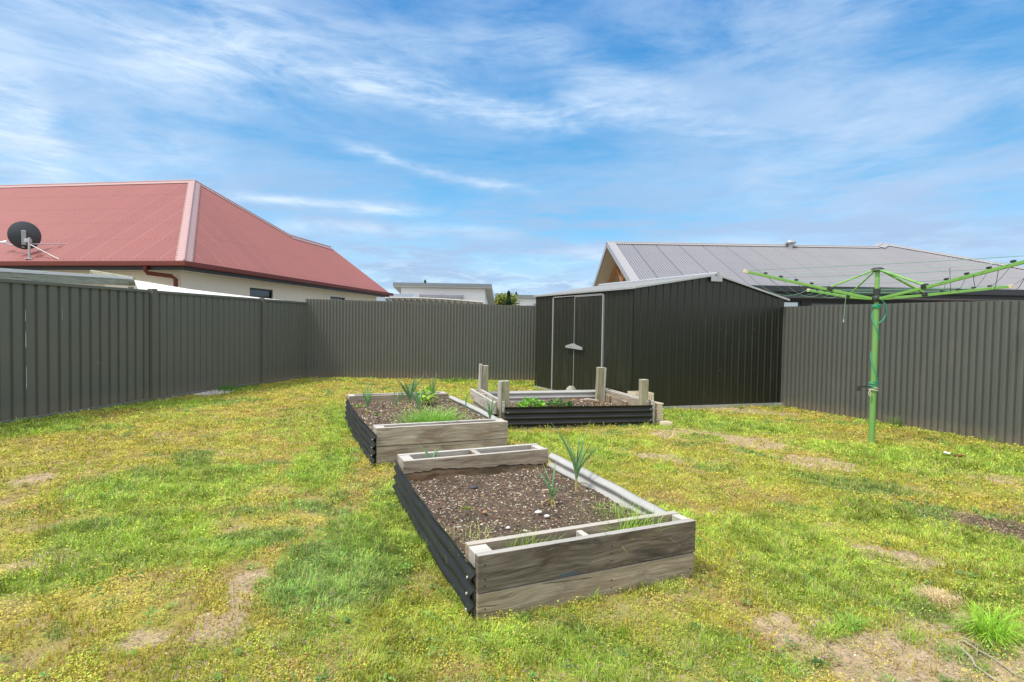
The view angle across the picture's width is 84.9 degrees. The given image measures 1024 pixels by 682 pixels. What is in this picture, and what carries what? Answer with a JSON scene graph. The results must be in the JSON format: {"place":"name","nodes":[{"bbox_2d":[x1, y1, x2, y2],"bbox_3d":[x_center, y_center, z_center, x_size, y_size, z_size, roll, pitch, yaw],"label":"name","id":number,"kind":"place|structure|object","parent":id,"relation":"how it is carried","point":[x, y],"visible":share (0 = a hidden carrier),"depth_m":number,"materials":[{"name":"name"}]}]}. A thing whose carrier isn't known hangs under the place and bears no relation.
{"place":"outdoors","nodes":[
{"label":"outdoors","id":0,"kind":"place"},
{"bbox_2d":[385,297,483,303],"bbox_3d":[-2.813,-0.429,21.149,4.908,2.385,1.679,2,2,22],"label":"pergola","id":1,"kind":"object","parent":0,"point":[421,299],"visible":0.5,"depth_m":20.68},
{"bbox_2d":[0,376,1023,681],"bbox_3d":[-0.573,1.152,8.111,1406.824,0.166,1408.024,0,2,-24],"label":"ground","id":2,"kind":"structure","parent":0,"point":[38,651],"depth_m":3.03,"materials":[{"name":"green plant"}]},
{"bbox_2d":[0,268,134,288],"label":"timber beam frame","id":3,"kind":"object","parent":2,"relation":"on","point":[97,277],"visible":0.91,"depth_m":9.42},
{"bbox_2d":[0,278,306,423],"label":"metal fence","id":4,"kind":"object","parent":2,"relation":"on","point":[65,347],"visible":0.9,"depth_m":8.85,"materials":[{"name":"metal"}]},
{"bbox_2d":[0,180,392,301],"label":"red roofed house","id":5,"kind":"structure","parent":2,"relation":"on","point":[192,234],"depth_m":16.78,"materials":[{"name":"paint"}]},
{"bbox_2d":[0,221,66,259],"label":"satellite dish","id":6,"kind":"object","parent":5,"relation":"on","point":[23,235],"visible":1,"depth_m":14.46,"materials":[{"name":"metal"}]},
{"bbox_2d":[68,283,104,285],"bbox_3d":[-11.147,-0.945,14.569,1.196,1.420,0.813,0,2,-24],"label":"window","id":7,"kind":"structure","parent":5,"relation":"in","point":[68,283],"depth_m":14.53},
{"bbox_2d":[250,288,271,298],"bbox_3d":[-7.807,-0.990,17.361,0.702,1.260,1.029,0,2,-24],"label":"window","id":8,"kind":"structure","parent":5,"relation":"in","point":[254,292],"depth_m":17.39,"materials":[{"name":"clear glass"}]},
{"bbox_2d":[330,296,343,299],"bbox_3d":[-6.994,-1.120,22.318,0.730,1.260,1.071,0,2,-24],"label":"window","id":9,"kind":"structure","parent":5,"relation":"in","point":[333,298],"depth_m":22.32,"materials":[{"name":"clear glass"}]},
{"bbox_2d":[134,280,276,299],"bbox_3d":[-6.512,-0.120,11.673,1.780,2.191,4.767,1,2,11],"label":"lean to roof","id":10,"kind":"object","parent":2,"relation":"on","point":[147,285],"visible":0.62,"depth_m":10.97,"materials":[{"name":"white metal"}]},
{"bbox_2d":[196,389,233,395],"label":"gravel","id":11,"kind":"structure","parent":2,"relation":"on","point":[206,393],"depth_m":10.27,"materials":[{"name":"grey gravel"}]},
{"bbox_2d":[210,384,245,393],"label":"grass tuft","id":12,"kind":"object","parent":2,"relation":"on","point":[228,388],"visible":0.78,"depth_m":10.69,"materials":[{"name":"green plant"}]},
{"bbox_2d":[376,294,414,300],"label":"blue grey roofed building","id":13,"kind":"structure","parent":2,"relation":"on","point":[394,295],"depth_m":29.01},
{"bbox_2d":[305,299,535,379],"bbox_3d":[-0.599,0.002,14.188,9.045,1.959,0.084,1,2,-4],"label":"corrugated fence","id":14,"kind":"object","parent":2,"relation":"on","point":[372,339],"visible":0.5,"depth_m":14.03,"materials":[{"name":"metal"}]},
{"bbox_2d":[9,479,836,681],"bbox_3d":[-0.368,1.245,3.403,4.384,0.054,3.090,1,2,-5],"label":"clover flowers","id":15,"kind":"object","parent":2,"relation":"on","point":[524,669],"visible":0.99,"depth_m":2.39,"materials":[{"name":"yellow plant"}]},
{"bbox_2d":[344,391,507,465],"bbox_3d":[-1.181,0.999,6.920,1.587,0.405,2.786,0,2,-24],"label":"raised garden bed","id":16,"kind":"object","parent":2,"relation":"on","point":[381,437],"visible":0.72,"depth_m":5.82,"materials":[{"name":"wood"}]},
{"bbox_2d":[359,383,375,413],"bbox_3d":[-1.766,0.702,6.856,0.191,0.422,0.212,0,2,-34],"label":"spring onion","id":17,"kind":"object","parent":16,"relation":"on","point":[368,398],"visible":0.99,"depth_m":6.84,"materials":[{"name":"green plant"}]},
{"bbox_2d":[393,388,399,409],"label":"spring onion","id":18,"kind":"object","parent":16,"relation":"on","point":[396,398],"visible":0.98,"depth_m":7.18,"materials":[{"name":"green plant"}]},
{"bbox_2d":[397,375,423,408],"bbox_3d":[-1.297,0.659,7.279,0.341,0.500,0.400,2,2,25],"label":"spring onion","id":19,"kind":"object","parent":16,"relation":"on","point":[409,395],"visible":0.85,"depth_m":7.26,"materials":[{"name":"green plant"}]},
{"bbox_2d":[403,383,423,415],"bbox_3d":[-1.177,0.697,6.773,0.311,0.458,0.369,1,2,-4],"label":"spring onion","id":20,"kind":"object","parent":16,"relation":"on","point":[417,401],"visible":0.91,"depth_m":6.77,"materials":[{"name":"green plant"}]},
{"bbox_2d":[418,386,437,403],"bbox_3d":[-1.156,0.735,7.678,0.281,0.263,0.303,1,2,9],"label":"leafy vegetable","id":21,"kind":"object","parent":16,"relation":"on","point":[425,393],"visible":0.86,"depth_m":7.65,"materials":[{"name":"green plant"}]},
{"bbox_2d":[385,399,478,422],"bbox_3d":[-0.841,0.779,6.071,1.282,0.294,0.930,0,2,-24],"label":"grass tuft","id":22,"kind":"object","parent":16,"relation":"on","point":[431,416],"visible":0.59,"depth_m":6.05,"materials":[{"name":"green plant"}]},
{"bbox_2d":[426,372,438,402],"bbox_3d":[-1.125,0.665,7.845,0.199,0.462,0.189,0,2,-24],"label":"spring onion","id":23,"kind":"object","parent":16,"relation":"on","point":[433,385],"visible":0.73,"depth_m":7.84,"materials":[{"name":"green plant"}]},
{"bbox_2d":[485,398,495,418],"bbox_3d":[-0.246,0.787,6.272,0.171,0.337,0.173,1,2,-5],"label":"spring onion","id":24,"kind":"object","parent":16,"relation":"on","point":[490,412],"visible":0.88,"depth_m":6.26,"materials":[{"name":"green plant"}]},
{"bbox_2d":[393,282,494,303],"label":"white house","id":25,"kind":"structure","parent":2,"relation":"on","point":[483,293],"depth_m":32.01,"materials":[{"name":"white paint"}]},
{"bbox_2d":[424,297,461,298],"bbox_3d":[-4.006,-2.336,32.077,2.117,0.550,0.983,0,2,-24],"label":"window","id":26,"kind":"structure","parent":25,"relation":"in","point":[424,297],"depth_m":32.09,"materials":[{"name":"grey glass"}]},
{"bbox_2d":[434,377,472,381],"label":"grass tuft","id":27,"kind":"object","parent":2,"relation":"on","point":[454,379],"visible":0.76,"depth_m":13.56,"materials":[{"name":"green plant"}]},
{"bbox_2d":[503,290,513,304],"bbox_3d":[-0.224,-1.606,39.088,2.370,3.896,2.286,0,2,-24],"label":"conifer tree","id":28,"kind":"object","parent":2,"relation":"on","point":[508,301],"visible":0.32,"depth_m":38.90,"materials":[{"name":"green plant"}]},
{"bbox_2d":[494,293,523,304],"bbox_3d":[-0.846,-1.605,40.325,2.907,3.803,2.961,0,2,-24],"label":"broadleaf tree","id":29,"kind":"object","parent":2,"relation":"on","point":[500,298],"visible":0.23,"depth_m":39.74,"materials":[{"name":"green plant"}]},
{"bbox_2d":[0,376,1023,681],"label":"lawn weeds","id":30,"kind":"object","parent":2,"relation":"on","point":[358,500],"visible":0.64,"depth_m":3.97,"materials":[{"name":"green plant"}]},
{"bbox_2d":[0,378,1023,681],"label":"dry thatch","id":31,"kind":"object","parent":2,"relation":"on","point":[544,610],"visible":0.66,"depth_m":2.73,"materials":[{"name":"beige plant"}]},
{"bbox_2d":[1,378,1023,681],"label":"soil pebbles","id":32,"kind":"object","parent":2,"relation":"on","point":[649,590],"visible":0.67,"depth_m":2.67,"materials":[{"name":"brown stone"}]},
{"bbox_2d":[392,443,695,622],"bbox_3d":[0.022,1.133,3.820,1.425,0.355,2.124,0,2,-24],"label":"raised garden bed","id":33,"kind":"object","parent":2,"relation":"on","point":[579,558],"visible":0.91,"depth_m":3.10,"materials":[{"name":"grey wood"}]},
{"bbox_2d":[418,444,440,457],"bbox_3d":[-0.663,0.935,4.559,0.201,0.227,0.072,0,2,-24],"label":"spring onion","id":34,"kind":"object","parent":33,"relation":"on","point":[428,455],"visible":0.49,"depth_m":4.54,"materials":[{"name":"green plant"}]},
{"bbox_2d":[441,518,491,561],"bbox_3d":[-0.203,1.058,2.980,0.434,0.126,0.603,0,2,-24],"label":"grass tuft","id":35,"kind":"object","parent":33,"relation":"on","point":[470,534],"visible":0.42,"depth_m":3.11,"materials":[{"name":"plant"}]},
{"bbox_2d":[485,525,565,547],"bbox_3d":[0.072,0.989,2.762,0.526,0.215,0.218,0,2,-24],"label":"grass tuft","id":36,"kind":"object","parent":33,"relation":"on","point":[526,542],"visible":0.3,"depth_m":2.78,"materials":[{"name":"green plant"}]},
{"bbox_2d":[535,462,562,508],"bbox_3d":[0.235,0.966,3.761,0.172,0.310,0.395,1,2,-5],"label":"spring onion","id":37,"kind":"object","parent":33,"relation":"on","point":[552,494],"visible":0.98,"depth_m":3.74,"materials":[{"name":"green plant"}]},
{"bbox_2d":[552,422,603,490],"bbox_3d":[0.470,0.858,4.129,0.381,0.514,0.316,1,2,-5],"label":"spring onion","id":38,"kind":"object","parent":33,"relation":"on","point":[577,465],"visible":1,"depth_m":4.11,"materials":[{"name":"green plant"}]},
{"bbox_2d":[593,502,631,516],"bbox_3d":[0.648,1.084,3.641,0.257,0.048,0.264,0,2,-24],"label":"weed patch","id":39,"kind":"object","parent":33,"relation":"on","point":[619,508],"visible":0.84,"depth_m":3.62,"materials":[{"name":"green plant"}]},
{"bbox_2d":[571,490,665,523],"bbox_3d":[0.650,1.051,3.471,0.690,0.139,0.729,0,2,-24],"label":"grass tuft","id":40,"kind":"object","parent":33,"relation":"on","point":[617,517],"visible":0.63,"depth_m":3.54,"materials":[{"name":"green plant"}]},
{"bbox_2d":[591,499,685,550],"bbox_3d":[0.672,0.983,3.031,0.688,0.232,0.374,0,2,-24],"label":"grass tuft","id":41,"kind":"object","parent":33,"relation":"on","point":[630,523],"visible":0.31,"depth_m":3.05,"materials":[{"name":"green plant"}]},
{"bbox_2d":[470,364,654,428],"bbox_3d":[0.696,0.792,8.494,2.390,0.790,1.667,1,2,-15],"label":"raised garden bed","id":42,"kind":"object","parent":2,"relation":"on","point":[611,407],"visible":0.82,"depth_m":7.94,"materials":[{"name":"metal"}]},
{"bbox_2d":[516,396,545,406],"bbox_3d":[0.285,0.926,8.442,0.464,0.210,0.443,1,2,1],"label":"leafy vegetable","id":43,"kind":"object","parent":42,"relation":"on","point":[524,402],"visible":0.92,"depth_m":8.37,"materials":[{"name":"green plant"}]},
{"bbox_2d":[545,399,572,405],"bbox_3d":[0.728,0.965,8.690,0.486,0.135,0.502,0,2,-24],"label":"leafy vegetable","id":44,"kind":"object","parent":42,"relation":"on","point":[557,402],"visible":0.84,"depth_m":8.62,"materials":[{"name":"green plant"}]},
{"bbox_2d":[580,398,598,401],"bbox_3d":[1.234,0.967,9.082,0.341,0.081,0.094,1,2,-12],"label":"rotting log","id":45,"kind":"object","parent":42,"relation":"on","point":[588,399],"visible":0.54,"depth_m":9.06,"materials":[{"name":"beige wood"}]},
{"bbox_2d":[566,386,575,389],"bbox_3d":[1.137,0.999,10.810,0.238,0.280,0.210,0,2,-24],"label":"boulder","id":46,"kind":"object","parent":2,"relation":"on","point":[570,388],"visible":0.37,"depth_m":10.76,"materials":[{"name":"grey stone"}]},
{"bbox_2d":[628,391,653,400],"bbox_3d":[2.106,1.008,9.188,0.312,0.345,0.312,1,2,-15],"label":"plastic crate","id":47,"kind":"object","parent":2,"relation":"on","point":[636,393],"visible":0.25,"depth_m":9.07,"materials":[{"name":"beige plastic"}]},
{"bbox_2d":[654,401,663,422],"bbox_3d":[2.112,1.058,8.311,0.118,0.307,0.290,0,2,-22],"label":"seed tray stack","id":48,"kind":"object","parent":2,"relation":"on","point":[658,411],"visible":0.41,"depth_m":8.19,"materials":[{"name":"beige plastic"}]},
{"bbox_2d":[533,272,789,408],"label":"garden shed","id":49,"kind":"structure","parent":2,"relation":"on","point":[707,340],"depth_m":10.12,"materials":[{"name":"metal"}]},
{"bbox_2d":[552,297,574,389],"bbox_3d":[1.066,0.081,11.595,0.016,1.945,0.838,0,2,-25],"label":"door","id":50,"kind":"structure","parent":49,"relation":"in","point":[563,329],"depth_m":11.61,"materials":[{"name":"metal"}]},
{"bbox_2d":[565,294,601,389],"bbox_3d":[1.379,0.101,10.866,0.086,1.959,1.207,0,2,-27],"label":"door","id":51,"kind":"structure","parent":49,"relation":"in","point":[586,345],"depth_m":10.77,"materials":[{"name":"metal"}]},
{"bbox_2d":[658,421,672,425],"bbox_3d":[2.217,1.188,8.095,0.173,0.059,0.112,1,2,-14],"label":"plastic tray","id":52,"kind":"object","parent":2,"relation":"on","point":[664,423],"visible":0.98,"depth_m":8.05,"materials":[{"name":"beige plastic"}]},
{"bbox_2d":[798,612,852,645],"bbox_3d":[1.434,1.304,2.563,0.338,0.085,0.222,0,2,-24],"label":"grass tuft","id":53,"kind":"object","parent":2,"relation":"on","point":[829,628],"visible":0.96,"depth_m":2.55,"materials":[{"name":"green plant"}]},
{"bbox_2d":[820,609,873,637],"bbox_3d":[1.558,1.309,2.609,0.309,0.075,0.204,0,2,-40],"label":"grass tuft","id":54,"kind":"object","parent":2,"relation":"on","point":[851,624],"visible":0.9,"depth_m":2.62,"materials":[{"name":"green plant"}]},
{"bbox_2d":[743,256,1023,443],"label":"rotary clothesline","id":55,"kind":"object","parent":2,"relation":"on","point":[876,298],"visible":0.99,"depth_m":7.02,"materials":[{"name":"green metal"}]},
{"bbox_2d":[868,300,886,396],"bbox_3d":[4.588,0.086,7.059,0.209,1.235,0.109,1,2,2],"label":"rope","id":56,"kind":"object","parent":55,"relation":"attached to","point":[878,341],"visible":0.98,"depth_m":7.03,"materials":[{"name":"green"}]},
{"bbox_2d":[884,414,904,426],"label":"grass tuft","id":57,"kind":"object","parent":2,"relation":"on","point":[894,422],"visible":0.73,"depth_m":8.47,"materials":[{"name":"green plant"}]},
{"bbox_2d":[780,300,1023,445],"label":"corrugated fence","id":58,"kind":"object","parent":2,"relation":"on","point":[955,367],"visible":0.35,"depth_m":8.30,"materials":[{"name":"metal"}]},
{"bbox_2d":[880,623,933,646],"bbox_3d":[1.798,1.317,2.535,0.198,0.075,0.187,0,2,-38],"label":"grass tuft","id":59,"kind":"object","parent":2,"relation":"on","point":[912,635],"visible":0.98,"depth_m":2.53,"materials":[{"name":"green plant"}]},
{"bbox_2d":[910,581,978,610],"bbox_3d":[2.226,1.316,2.898,0.296,0.051,0.304,0,2,-41],"label":"dry grass patch","id":60,"kind":"object","parent":2,"relation":"on","point":[934,595],"visible":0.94,"depth_m":2.90,"materials":[{"name":"beige plant"}]},
{"bbox_2d":[942,451,965,456],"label":"litter","id":61,"kind":"object","parent":2,"relation":"on","point":[954,455],"visible":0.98,"depth_m":6.39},
{"bbox_2d":[929,594,1023,657],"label":"grass tuft","id":62,"kind":"object","parent":2,"relation":"on","point":[978,619],"visible":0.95,"depth_m":2.58,"materials":[{"name":"green plant"}]},
{"bbox_2d":[960,647,1000,681],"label":"twig","id":63,"kind":"object","parent":2,"relation":"on","point":[972,659],"visible":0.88,"depth_m":2.33,"materials":[{"name":"beige wood"}]},
{"bbox_2d":[980,434,1001,443],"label":"grass tuft","id":64,"kind":"object","parent":2,"relation":"on","point":[986,439],"visible":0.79,"depth_m":7.38,"materials":[{"name":"green plant"}]},
{"bbox_2d":[962,640,1023,678],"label":"twig","id":65,"kind":"object","parent":2,"relation":"on","point":[991,657],"visible":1,"depth_m":2.38,"materials":[{"name":"beige wood"}]},
{"bbox_2d":[0,0,1023,297],"label":"sky","id":66,"kind":"structure","parent":0,"point":[503,144],"materials":[{"name":"blue"}]},
{"bbox_2d":[516,295,535,305],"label":"white house","id":67,"kind":"structure","parent":0,"point":[530,300],"depth_m":44.01,"materials":[{"name":"white paint"}]},
{"bbox_2d":[592,241,1023,306],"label":"grey roofed house","id":68,"kind":"structure","parent":0,"point":[624,261],"depth_m":16.37,"materials":[{"name":"paint"}]},
{"bbox_2d":[784,300,800,306],"bbox_3d":[7.477,-0.526,15.283,0.723,1.160,0.360,0,2,-24],"label":"window","id":69,"kind":"structure","parent":68,"relation":"in","point":[790,303],"depth_m":15.28,"materials":[{"name":"white glass"}]},
{"bbox_2d":[810,302,888,305],"bbox_3d":[9.166,-0.438,15.286,1.983,1.240,0.923,0,2,-24],"label":"window","id":70,"kind":"structure","parent":68,"relation":"in","point":[811,303],"depth_m":15.24,"materials":[{"name":"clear glass"}]}
]}

